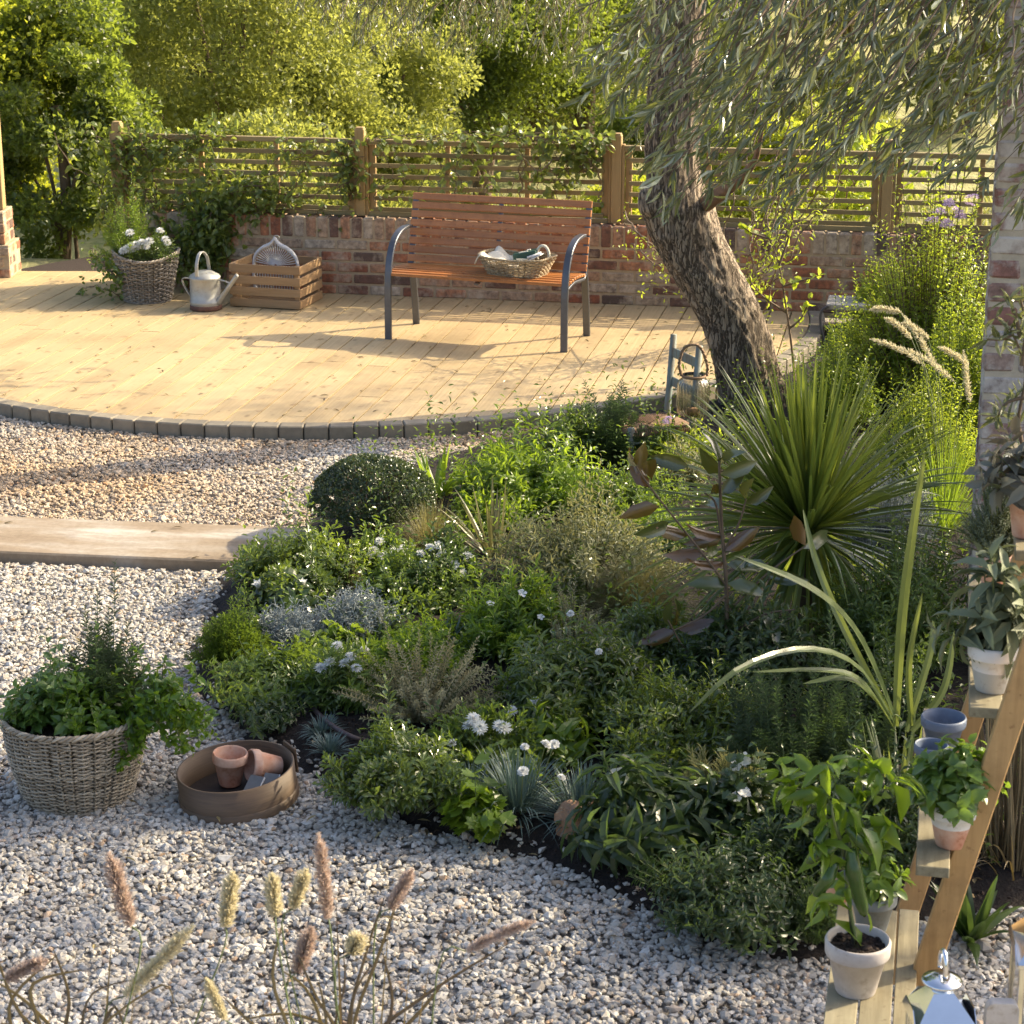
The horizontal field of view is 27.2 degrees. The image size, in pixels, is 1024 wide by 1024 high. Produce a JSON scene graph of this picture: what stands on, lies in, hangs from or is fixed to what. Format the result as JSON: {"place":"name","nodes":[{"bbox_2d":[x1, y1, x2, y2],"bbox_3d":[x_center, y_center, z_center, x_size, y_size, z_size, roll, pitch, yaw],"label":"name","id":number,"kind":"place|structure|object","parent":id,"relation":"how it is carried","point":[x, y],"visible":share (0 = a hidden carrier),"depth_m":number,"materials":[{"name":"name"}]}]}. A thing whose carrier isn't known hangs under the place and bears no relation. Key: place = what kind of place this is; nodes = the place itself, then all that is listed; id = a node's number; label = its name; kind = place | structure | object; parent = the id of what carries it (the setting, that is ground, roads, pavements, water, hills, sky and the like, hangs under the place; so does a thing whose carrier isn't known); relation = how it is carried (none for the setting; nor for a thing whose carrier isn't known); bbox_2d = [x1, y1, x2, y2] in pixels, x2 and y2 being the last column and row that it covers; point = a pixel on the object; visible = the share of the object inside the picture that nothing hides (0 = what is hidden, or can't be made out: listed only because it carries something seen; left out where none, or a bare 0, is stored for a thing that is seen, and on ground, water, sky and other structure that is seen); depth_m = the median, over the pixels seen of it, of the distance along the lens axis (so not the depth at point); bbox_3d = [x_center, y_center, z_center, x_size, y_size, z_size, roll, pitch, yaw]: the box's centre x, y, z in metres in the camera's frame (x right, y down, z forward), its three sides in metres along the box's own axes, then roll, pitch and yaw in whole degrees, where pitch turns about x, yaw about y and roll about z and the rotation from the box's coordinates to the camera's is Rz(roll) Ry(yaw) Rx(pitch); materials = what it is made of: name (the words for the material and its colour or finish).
{"place":"outdoors","nodes":[
{"label":"outdoors","id":0,"kind":"place"},
{"bbox_2d":[21,254,114,271],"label":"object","id":1,"kind":"object","parent":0,"point":[80,264],"visible":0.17,"depth_m":16.21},
{"bbox_2d":[0,271,808,425],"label":"deck","id":2,"kind":"structure","parent":1,"relation":"on","point":[485,354],"depth_m":13.13,"materials":[{"name":"beige wood"}]},
{"bbox_2d":[111,247,180,304],"bbox_3d":[-2.528,-1.645,14.688,0.477,0.368,0.476,-2,17,-5],"label":"flower basket","id":3,"kind":"object","parent":2,"relation":"on","point":[143,274],"visible":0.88,"depth_m":14.55,"materials":[{"name":"grey wicker"}]},
{"bbox_2d":[229,253,321,309],"bbox_3d":[-1.625,-1.588,14.599,0.517,0.300,0.412,5,18,15],"label":"wooden crate","id":4,"kind":"object","parent":2,"relation":"on","point":[296,298],"visible":0.91,"depth_m":14.44,"materials":[{"name":"brown wood"}]},
{"bbox_2d":[384,192,592,351],"bbox_3d":[-0.149,-1.534,13.463,1.215,0.864,0.553,6,18,18],"label":"garden bench","id":5,"kind":"object","parent":2,"relation":"on","point":[565,280],"visible":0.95,"depth_m":13.52,"materials":[{"name":"wood"}]},
{"bbox_2d":[113,208,989,318],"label":"brick wall","id":6,"kind":"structure","parent":2,"relation":"on","point":[353,254],"depth_m":14.58,"materials":[{"name":"red brick"}]},
{"bbox_2d":[124,133,353,214],"bbox_3d":[-1.925,-2.387,14.962,1.666,0.533,0.052,3,17,11],"label":"slatted fence","id":7,"kind":"object","parent":6,"relation":"on","point":[334,210],"visible":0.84,"depth_m":14.90,"materials":[{"name":"brown wood"}]},
{"bbox_2d":[41,111,257,277],"bbox_3d":[-2.563,-2.199,15.078,1.595,1.321,0.433,3,17,9],"label":"climbing vine","id":8,"kind":"object","parent":7,"relation":"attached to","point":[137,154],"visible":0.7,"depth_m":14.98,"materials":[{"name":"green plant"}]},
{"bbox_2d":[163,159,279,292],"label":"climbing vine","id":9,"kind":"object","parent":7,"relation":"attached to","point":[205,238],"visible":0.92,"depth_m":14.90,"materials":[{"name":"green plant"}]},
{"bbox_2d":[252,116,370,231],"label":"climbing vine","id":10,"kind":"object","parent":7,"relation":"attached to","point":[346,170],"visible":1,"depth_m":14.77,"materials":[{"name":"green plant"}]},
{"bbox_2d":[368,139,608,223],"bbox_3d":[-0.169,-2.286,14.632,1.686,0.533,0.054,3,17,11],"label":"slatted fence","id":11,"kind":"object","parent":6,"relation":"on","point":[406,212],"visible":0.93,"depth_m":14.62,"materials":[{"name":"brown wood"}]},
{"bbox_2d":[361,113,615,216],"bbox_3d":[-0.176,-2.341,14.521,1.810,0.782,0.372,3,17,11],"label":"climbing vine","id":12,"kind":"object","parent":11,"relation":"attached to","point":[575,158],"visible":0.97,"depth_m":14.48,"materials":[{"name":"green plant"}]},
{"bbox_2d":[624,145,879,231],"bbox_3d":[1.607,-2.184,14.298,1.706,0.533,0.052,3,17,11],"label":"slatted fence","id":13,"kind":"object","parent":6,"relation":"on","point":[859,226],"visible":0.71,"depth_m":14.24,"materials":[{"name":"brown wood"}]},
{"bbox_2d":[894,152,994,234],"bbox_3d":[3.374,-2.083,13.966,1.666,0.533,0.054,3,17,11],"label":"slatted fence","id":14,"kind":"object","parent":6,"relation":"on","point":[983,229],"visible":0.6,"depth_m":14.05,"materials":[{"name":"brown wood"}]},
{"bbox_2d":[0,851,240,1023],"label":"purple fountain grass","id":15,"kind":"object","parent":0,"point":[115,875],"depth_m":4.28,"materials":[{"name":"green plant"}]},
{"bbox_2d":[120,831,535,1023],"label":"purple fountain grass","id":16,"kind":"object","parent":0,"point":[354,945],"depth_m":4.20,"materials":[{"name":"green plant"}]},
{"bbox_2d":[1,4,997,268],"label":"ground","id":17,"kind":"structure","parent":0,"point":[85,246],"depth_m":27.86,"materials":[{"name":"green plant"}]},
{"bbox_2d":[0,0,97,229],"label":"glossy bush","id":18,"kind":"object","parent":17,"relation":"on","point":[47,102],"visible":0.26,"depth_m":17.04,"materials":[{"name":"green plant"}]},
{"bbox_2d":[0,0,167,258],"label":"glossy bush","id":19,"kind":"object","parent":17,"relation":"on","point":[94,84],"visible":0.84,"depth_m":17.09,"materials":[{"name":"green plant"}]},
{"bbox_2d":[55,0,407,200],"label":"wild olive","id":20,"kind":"object","parent":17,"relation":"on","point":[233,81],"visible":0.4,"depth_m":19.41,"materials":[{"name":"green plant"}]},
{"bbox_2d":[159,107,384,210],"bbox_3d":[-1.976,-2.633,17.555,1.808,1.476,1.726,-10,20,-30],"label":"bramble","id":21,"kind":"object","parent":17,"relation":"on","point":[257,123],"visible":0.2,"depth_m":17.21,"materials":[{"name":"green plant"}]},
{"bbox_2d":[244,0,485,210],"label":"wild olive","id":22,"kind":"object","parent":17,"relation":"on","point":[414,111],"visible":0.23,"depth_m":21.31,"materials":[{"name":"green plant"}]},
{"bbox_2d":[358,0,638,204],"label":"scrub oak","id":23,"kind":"object","parent":17,"relation":"on","point":[502,87],"visible":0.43,"depth_m":24.50,"materials":[{"name":"green plant"}]},
{"bbox_2d":[472,0,721,167],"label":"scrub oak","id":24,"kind":"object","parent":17,"relation":"on","point":[587,106],"visible":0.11,"depth_m":26.82,"materials":[{"name":"green plant"}]},
{"bbox_2d":[589,0,782,214],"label":"scrub oak","id":25,"kind":"object","parent":17,"relation":"on","point":[619,125],"visible":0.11,"depth_m":22.87,"materials":[{"name":"green plant"}]},
{"bbox_2d":[712,112,849,218],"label":"hill shrub","id":26,"kind":"object","parent":17,"relation":"on","point":[737,214],"visible":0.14,"depth_m":22.57,"materials":[{"name":"green plant"}]},
{"bbox_2d":[886,0,1003,132],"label":"hill shrub","id":27,"kind":"object","parent":17,"relation":"on","point":[984,46],"visible":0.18,"depth_m":29.23,"materials":[{"name":"green plant"}]},
{"bbox_2d":[0,318,1023,1023],"bbox_3d":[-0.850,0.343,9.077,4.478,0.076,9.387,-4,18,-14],"label":"gravel","id":28,"kind":"structure","parent":0,"point":[994,949],"depth_m":6.47,"materials":[{"name":"grey gravel"}]},
{"bbox_2d":[0,692,144,817],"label":"herb basket","id":29,"kind":"object","parent":28,"relation":"on","point":[20,747],"visible":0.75,"depth_m":6.92,"materials":[{"name":"wicker"}]},
{"bbox_2d":[0,628,102,736],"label":"oregano","id":30,"kind":"object","parent":29,"relation":"on","point":[30,704],"visible":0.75,"depth_m":6.94,"materials":[{"name":"green plant"}]},
{"bbox_2d":[48,621,123,735],"bbox_3d":[-1.419,0.542,6.948,0.263,0.385,0.266,3,17,10],"label":"lemon balm","id":31,"kind":"object","parent":29,"relation":"in","point":[98,718],"visible":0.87,"depth_m":6.93,"materials":[{"name":"green plant"}]},
{"bbox_2d":[56,559,151,719],"bbox_3d":[-1.380,0.431,7.061,0.373,0.530,0.353,0,17,0],"label":"rosemary","id":32,"kind":"object","parent":29,"relation":"in","point":[106,657],"visible":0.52,"depth_m":7.06,"materials":[{"name":"green plant"}]},
{"bbox_2d":[105,643,219,772],"bbox_3d":[-1.150,0.621,6.993,0.403,0.431,0.329,0,17,0],"label":"mint","id":33,"kind":"object","parent":29,"relation":"on","point":[161,699],"visible":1,"depth_m":6.92,"materials":[{"name":"green plant"}]},
{"bbox_2d":[0,516,304,571],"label":"stone step","id":34,"kind":"object","parent":28,"relation":"on","point":[82,542],"visible":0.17,"depth_m":9.62,"materials":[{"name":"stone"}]},
{"bbox_2d":[176,740,298,825],"bbox_3d":[-0.913,0.894,7.072,0.409,0.130,0.401,-8,20,-9],"label":"garden sieve","id":35,"kind":"object","parent":28,"relation":"on","point":[205,796],"visible":0.81,"depth_m":6.97,"materials":[{"name":"brown wood"}]},
{"bbox_2d":[0,311,824,445],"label":"kerb","id":36,"kind":"structure","parent":28,"relation":"on","point":[134,425],"depth_m":11.52,"materials":[{"name":"concrete"}]},
{"bbox_2d":[613,87,877,339],"bbox_3d":[1.390,-1.760,12.974,1.537,1.774,0.825,0,17,0],"label":"jasmine","id":37,"kind":"object","parent":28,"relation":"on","point":[766,257],"visible":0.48,"depth_m":12.92,"materials":[{"name":"green plant"}]},
{"bbox_2d":[818,87,956,221],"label":"bush","id":38,"kind":"object","parent":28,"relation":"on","point":[857,146],"visible":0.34,"depth_m":14.77,"materials":[{"name":"green plant"}]},
{"bbox_2d":[823,443,1023,1023],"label":"plant stand","id":39,"kind":"object","parent":28,"relation":"on","point":[908,964],"visible":0.37,"depth_m":5.00,"materials":[{"name":"brown wood"}]},
{"bbox_2d":[825,923,890,999],"bbox_3d":[0.813,1.066,4.998,0.155,0.136,0.155,0,17,0],"label":"plant pot","id":40,"kind":"object","parent":39,"relation":"on","point":[857,968],"visible":0.98,"depth_m":4.96,"materials":[{"name":"white ceramic"}]},
{"bbox_2d":[754,743,926,945],"bbox_3d":[0.767,0.787,4.906,0.342,0.534,0.281,11,20,32],"label":"pepper plant","id":41,"kind":"object","parent":40,"relation":"in","point":[867,841],"visible":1,"depth_m":4.87,"materials":[{"name":"green plant"}]},
{"bbox_2d":[852,889,897,931],"bbox_3d":[0.900,0.994,5.289,0.119,0.105,0.119,0,17,0],"label":"plant pot","id":42,"kind":"object","parent":39,"relation":"on","point":[880,917],"visible":0.43,"depth_m":5.25,"materials":[{"name":"grey ceramic"}]},
{"bbox_2d":[830,809,916,907],"bbox_3d":[0.896,0.858,5.252,0.227,0.251,0.185,0,17,0],"label":"basil","id":43,"kind":"object","parent":42,"relation":"in","point":[878,883],"visible":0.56,"depth_m":5.22,"materials":[{"name":"green plant"}]},
{"bbox_2d":[902,733,1010,828],"bbox_3d":[1.026,0.625,4.987,0.261,0.230,0.240,16,23,42],"label":"basil","id":44,"kind":"object","parent":39,"relation":"on","point":[955,791],"visible":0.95,"depth_m":4.93,"materials":[{"name":"green plant"}]},
{"bbox_2d":[967,643,1020,694],"bbox_3d":[1.137,0.363,5.009,0.126,0.118,0.126,0,17,0],"label":"plant pot","id":45,"kind":"object","parent":39,"relation":"on","point":[988,674],"visible":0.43,"depth_m":4.97,"materials":[{"name":"white ceramic"}]},
{"bbox_2d":[927,534,1023,679],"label":"sage","id":46,"kind":"object","parent":45,"relation":"in","point":[994,611],"visible":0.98,"depth_m":4.92,"materials":[{"name":"green plant"}]},
{"bbox_2d":[976,555,1011,583],"bbox_3d":[1.299,0.158,5.717,0.096,0.096,0.096,0,17,0],"label":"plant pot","id":47,"kind":"object","parent":39,"relation":"on","point":[988,579],"visible":0.08,"depth_m":5.69,"materials":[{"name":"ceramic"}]},
{"bbox_2d":[951,456,1013,555],"bbox_3d":[1.289,-0.040,5.659,0.221,0.323,0.217,0,17,0],"label":"thyme","id":48,"kind":"object","parent":47,"relation":"in","point":[988,528],"visible":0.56,"depth_m":5.65,"materials":[{"name":"green plant"}]},
{"bbox_2d":[1008,471,1023,538],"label":"plant pot","id":49,"kind":"object","parent":39,"relation":"on","point":[1017,520],"visible":0.36,"depth_m":4.99,"materials":[{"name":"ceramic"}]},
{"bbox_2d":[962,415,1023,515],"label":"purple sage","id":50,"kind":"object","parent":49,"relation":"in","point":[1010,484],"visible":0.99,"depth_m":4.96,"materials":[{"name":"green plant"}]},
{"bbox_2d":[964,0,1023,658],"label":"brick pillar","id":51,"kind":"structure","parent":28,"relation":"on","point":[1005,273],"depth_m":7.71,"materials":[{"name":"brick"}]},
{"bbox_2d":[186,320,1023,964],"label":"soil","id":52,"kind":"structure","parent":0,"point":[1006,886],"depth_m":7.76,"materials":[{"name":"brown soil"}]},
{"bbox_2d":[184,582,275,668],"bbox_3d":[-1.056,0.407,8.131,0.342,0.352,0.371,6,18,19],"label":"rosemary","id":53,"kind":"object","parent":52,"relation":"on","point":[223,639],"visible":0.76,"depth_m":8.07,"materials":[{"name":"green plant"}]},
{"bbox_2d":[199,635,326,714],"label":"ground cover","id":54,"kind":"object","parent":52,"relation":"on","point":[244,681],"visible":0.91,"depth_m":7.72,"materials":[{"name":"green plant"}]},
{"bbox_2d":[220,489,374,604],"bbox_3d":[-0.916,0.140,8.909,0.676,0.413,0.683,0,17,0],"label":"pittosporum","id":55,"kind":"object","parent":52,"relation":"on","point":[327,569],"visible":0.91,"depth_m":8.88,"materials":[{"name":"green plant"}]},
{"bbox_2d":[293,628,388,715],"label":"daisy bush","id":56,"kind":"object","parent":52,"relation":"on","point":[337,667],"visible":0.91,"depth_m":7.65,"materials":[{"name":"green plant"}]},
{"bbox_2d":[305,453,437,533],"bbox_3d":[-0.640,-0.079,9.682,0.605,0.376,0.614,0,17,0],"label":"clipped box ball","id":57,"kind":"object","parent":52,"relation":"on","point":[335,481],"visible":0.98,"depth_m":9.50,"materials":[{"name":"green plant"}]},
{"bbox_2d":[312,673,472,822],"bbox_3d":[-0.378,0.740,6.885,0.548,0.442,0.495,0,17,0],"label":"pittosporum","id":58,"kind":"object","parent":52,"relation":"on","point":[390,767],"visible":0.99,"depth_m":6.79,"materials":[{"name":"green plant"}]},
{"bbox_2d":[355,523,460,606],"bbox_3d":[-0.457,0.212,8.816,0.410,0.323,0.423,-7,18,-22],"label":"euonymus","id":59,"kind":"object","parent":52,"relation":"on","point":[400,560],"visible":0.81,"depth_m":8.76,"materials":[{"name":"green plant"}]},
{"bbox_2d":[346,602,484,679],"bbox_3d":[-0.370,0.470,8.067,0.528,0.300,0.501,6,18,20],"label":"artemisia","id":60,"kind":"object","parent":52,"relation":"on","point":[439,631],"visible":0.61,"depth_m":8.00,"materials":[{"name":"green plant"}]},
{"bbox_2d":[332,611,518,725],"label":"thyme shrub","id":61,"kind":"object","parent":52,"relation":"on","point":[416,707],"visible":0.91,"depth_m":7.51,"materials":[{"name":"green plant"}]},
{"bbox_2d":[384,553,492,616],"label":"shrub","id":62,"kind":"object","parent":52,"relation":"on","point":[413,598],"visible":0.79,"depth_m":8.68,"materials":[{"name":"green plant"}]},
{"bbox_2d":[437,752,517,843],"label":"geranium","id":63,"kind":"object","parent":52,"relation":"on","point":[480,823],"visible":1,"depth_m":6.70,"materials":[{"name":"green plant"}]},
{"bbox_2d":[427,691,542,767],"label":"shasta daisy","id":64,"kind":"object","parent":52,"relation":"on","point":[483,727],"visible":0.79,"depth_m":7.11,"materials":[{"name":"green plant"}]},
{"bbox_2d":[448,738,574,848],"bbox_3d":[0.024,0.864,6.848,0.538,0.305,0.552,0,17,0],"label":"carnation","id":65,"kind":"object","parent":52,"relation":"on","point":[513,791],"visible":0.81,"depth_m":6.83,"materials":[{"name":"green plant"}]},
{"bbox_2d":[457,552,592,665],"bbox_3d":[0.051,0.365,8.165,0.536,0.463,0.519,0,17,0],"label":"gaura","id":66,"kind":"object","parent":52,"relation":"on","point":[514,612],"visible":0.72,"depth_m":8.11,"materials":[{"name":"green plant"}]},
{"bbox_2d":[447,404,616,527],"bbox_3d":[0.099,-0.236,10.050,0.828,0.522,0.883,0,17,0],"label":"penstemon","id":67,"kind":"object","parent":52,"relation":"on","point":[502,463],"visible":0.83,"depth_m":9.95,"materials":[{"name":"green plant"}]},
{"bbox_2d":[501,701,604,774],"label":"hydrangea seedling","id":68,"kind":"object","parent":52,"relation":"on","point":[556,729],"visible":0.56,"depth_m":7.21,"materials":[{"name":"green plant"}]},
{"bbox_2d":[491,597,653,732],"bbox_3d":[0.214,0.553,7.505,0.602,0.502,0.653,0,17,0],"label":"camellia","id":69,"kind":"object","parent":52,"relation":"on","point":[564,680],"visible":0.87,"depth_m":7.44,"materials":[{"name":"green plant"}]},
{"bbox_2d":[475,445,692,595],"bbox_3d":[0.332,0.056,8.979,0.919,0.569,0.931,3,17,11],"label":"silver spurflower","id":70,"kind":"object","parent":52,"relation":"on","point":[568,542],"visible":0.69,"depth_m":8.87,"materials":[{"name":"grey plant"}]},
{"bbox_2d":[550,379,663,468],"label":"rosemary bush","id":71,"kind":"object","parent":52,"relation":"on","point":[611,434],"visible":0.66,"depth_m":10.73,"materials":[{"name":"green plant"}]},
{"bbox_2d":[552,542,707,626],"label":"feather grass","id":72,"kind":"object","parent":52,"relation":"on","point":[630,598],"depth_m":8.61,"materials":[{"name":"green plant"}]},
{"bbox_2d":[238,284,1023,892],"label":"undergrowth","id":73,"kind":"object","parent":52,"relation":"on","point":[606,586],"visible":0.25,"depth_m":9.20,"materials":[{"name":"green plant"}]},
{"bbox_2d":[575,576,697,676],"bbox_3d":[0.484,0.429,8.020,0.563,0.380,0.505,0,17,0],"label":"pittosporum","id":74,"kind":"object","parent":52,"relation":"on","point":[644,623],"visible":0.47,"depth_m":7.95,"materials":[{"name":"green plant"}]},
{"bbox_2d":[284,0,1023,409],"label":"olive tree","id":75,"kind":"object","parent":52,"relation":"on","point":[678,202],"visible":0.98,"depth_m":7.09,"materials":[{"name":"green plant"}]},
{"bbox_2d":[560,750,764,878],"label":"impatiens","id":76,"kind":"object","parent":52,"relation":"on","point":[622,816],"visible":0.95,"depth_m":6.50,"materials":[{"name":"green plant"}]},
{"bbox_2d":[583,648,765,770],"bbox_3d":[0.527,0.681,7.265,0.663,0.354,0.727,10,20,31],"label":"pittosporum","id":77,"kind":"object","parent":52,"relation":"on","point":[636,720],"visible":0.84,"depth_m":7.22,"materials":[{"name":"green plant"}]},
{"bbox_2d":[625,815,820,960],"bbox_3d":[0.643,1.058,6.120,0.612,0.318,0.622,0,17,0],"label":"periwinkle","id":78,"kind":"object","parent":52,"relation":"on","point":[739,902],"visible":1,"depth_m":6.03,"materials":[{"name":"green plant"}]},
{"bbox_2d":[619,432,827,658],"bbox_3d":[0.775,0.207,7.743,0.786,0.979,0.341,0,17,0],"label":"magnolia","id":79,"kind":"object","parent":52,"relation":"on","point":[642,468],"visible":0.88,"depth_m":7.71,"materials":[{"name":"green plant"}]},
{"bbox_2d":[702,735,778,858],"bbox_3d":[0.726,0.861,6.571,0.326,0.396,0.329,0,17,0],"label":"pelargonium","id":80,"kind":"object","parent":52,"relation":"on","point":[740,781],"visible":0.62,"depth_m":6.53,"materials":[{"name":"green plant"}]},
{"bbox_2d":[660,562,853,700],"bbox_3d":[0.887,0.418,7.829,0.727,0.557,0.622,0,17,0],"label":"shrub","id":81,"kind":"object","parent":52,"relation":"on","point":[757,634],"visible":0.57,"depth_m":7.72,"materials":[{"name":"green plant"}]},
{"bbox_2d":[606,339,973,672],"bbox_3d":[1.169,0.080,8.293,1.606,1.572,1.558,0,17,0],"label":"cordyline","id":82,"kind":"object","parent":52,"relation":"on","point":[808,473],"visible":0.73,"depth_m":8.16,"materials":[{"name":"green plant"}]},
{"bbox_2d":[733,744,851,885],"bbox_3d":[0.844,0.909,6.365,0.365,0.423,0.364,0,17,0],"label":"pittosporum","id":83,"kind":"object","parent":52,"relation":"on","point":[801,842],"visible":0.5,"depth_m":6.28,"materials":[{"name":"green plant"}]},
{"bbox_2d":[720,609,900,797],"bbox_3d":[0.929,0.603,7.035,0.575,0.617,0.615,-11,20,-33],"label":"rosemary bush","id":84,"kind":"object","parent":52,"relation":"on","point":[807,734],"visible":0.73,"depth_m":6.98,"materials":[{"name":"green plant"}]},
{"bbox_2d":[689,452,954,807],"bbox_3d":[0.839,0.460,6.369,1.168,1.289,0.521,-11,20,-32],"label":"phormium","id":85,"kind":"object","parent":52,"relation":"on","point":[838,611],"visible":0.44,"depth_m":6.48,"materials":[{"name":"green plant"}]},
{"bbox_2d":[784,294,883,432],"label":"mint bush","id":86,"kind":"object","parent":52,"relation":"on","point":[831,357],"visible":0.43,"depth_m":11.29,"materials":[{"name":"green plant"}]},
{"bbox_2d":[812,691,918,880],"bbox_3d":[1.087,0.822,6.374,0.421,0.583,0.474,0,17,0],"label":"viburnum","id":87,"kind":"object","parent":52,"relation":"on","point":[908,825],"visible":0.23,"depth_m":6.30,"materials":[{"name":"green plant"}]},
{"bbox_2d":[802,483,967,676],"bbox_3d":[1.458,0.260,7.949,0.669,0.737,0.718,0,17,0],"label":"shrub","id":88,"kind":"object","parent":52,"relation":"on","point":[882,603],"visible":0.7,"depth_m":7.92,"materials":[{"name":"green plant"}]},
{"bbox_2d":[843,619,941,760],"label":"shrub","id":89,"kind":"object","parent":52,"relation":"on","point":[926,700],"visible":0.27,"depth_m":7.19,"materials":[{"name":"green plant"}]},
{"bbox_2d":[850,346,980,500],"bbox_3d":[1.975,-0.449,10.151,0.691,0.807,0.615,0,17,0],"label":"aster","id":90,"kind":"object","parent":52,"relation":"on","point":[918,409],"visible":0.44,"depth_m":10.12,"materials":[{"name":"green plant"}]},
{"bbox_2d":[855,305,976,549],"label":"white fountain grass","id":91,"kind":"object","parent":52,"relation":"on","point":[948,495],"depth_m":9.65,"materials":[{"name":"green plant"}]},
{"bbox_2d":[849,126,989,413],"bbox_3d":[2.296,-1.361,11.657,0.907,1.672,0.982,0,17,0],"label":"blue plumbago","id":92,"kind":"object","parent":52,"relation":"on","point":[926,280],"visible":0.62,"depth_m":11.55,"materials":[{"name":"green plant"}]},
{"bbox_2d":[913,225,985,464],"bbox_3d":[2.234,-0.812,10.590,0.486,1.242,0.499,0,17,0],"label":"choisya","id":93,"kind":"object","parent":52,"relation":"on","point":[948,332],"visible":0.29,"depth_m":10.52,"materials":[{"name":"green plant"}]},
{"bbox_2d":[927,696,1023,889],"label":"dry reeds","id":94,"kind":"object","parent":52,"relation":"on","point":[1012,836],"visible":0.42,"depth_m":6.43,"materials":[{"name":"brown plant"}]},
{"bbox_2d":[929,875,1023,966],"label":"strap-leaved plant","id":95,"kind":"object","parent":52,"relation":"on","point":[970,928],"visible":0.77,"depth_m":6.12,"materials":[{"name":"green plant"}]},
{"bbox_3d":[1.080,1.543,4.602,0.720,0.358,0.600,0,17,0],"label":"timber bench","id":96,"kind":"object","parent":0,"visible":0},
{"bbox_2d":[902,948,976,1023],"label":"lantern","id":97,"kind":"object","parent":96,"relation":"on","point":[937,998],"visible":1,"depth_m":4.61,"materials":[{"name":"metal"}]},
{"bbox_3d":[1.270,-0.072,5.234,0.122,0.120,0.122,0,17,0],"label":"plant pot","id":98,"kind":"object","parent":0,"visible":0},
{"bbox_2d":[968,284,1023,446],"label":"young olive","id":99,"kind":"object","parent":98,"relation":"in","point":[1009,332],"visible":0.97,"depth_m":5.13,"materials":[{"name":"green plant"}]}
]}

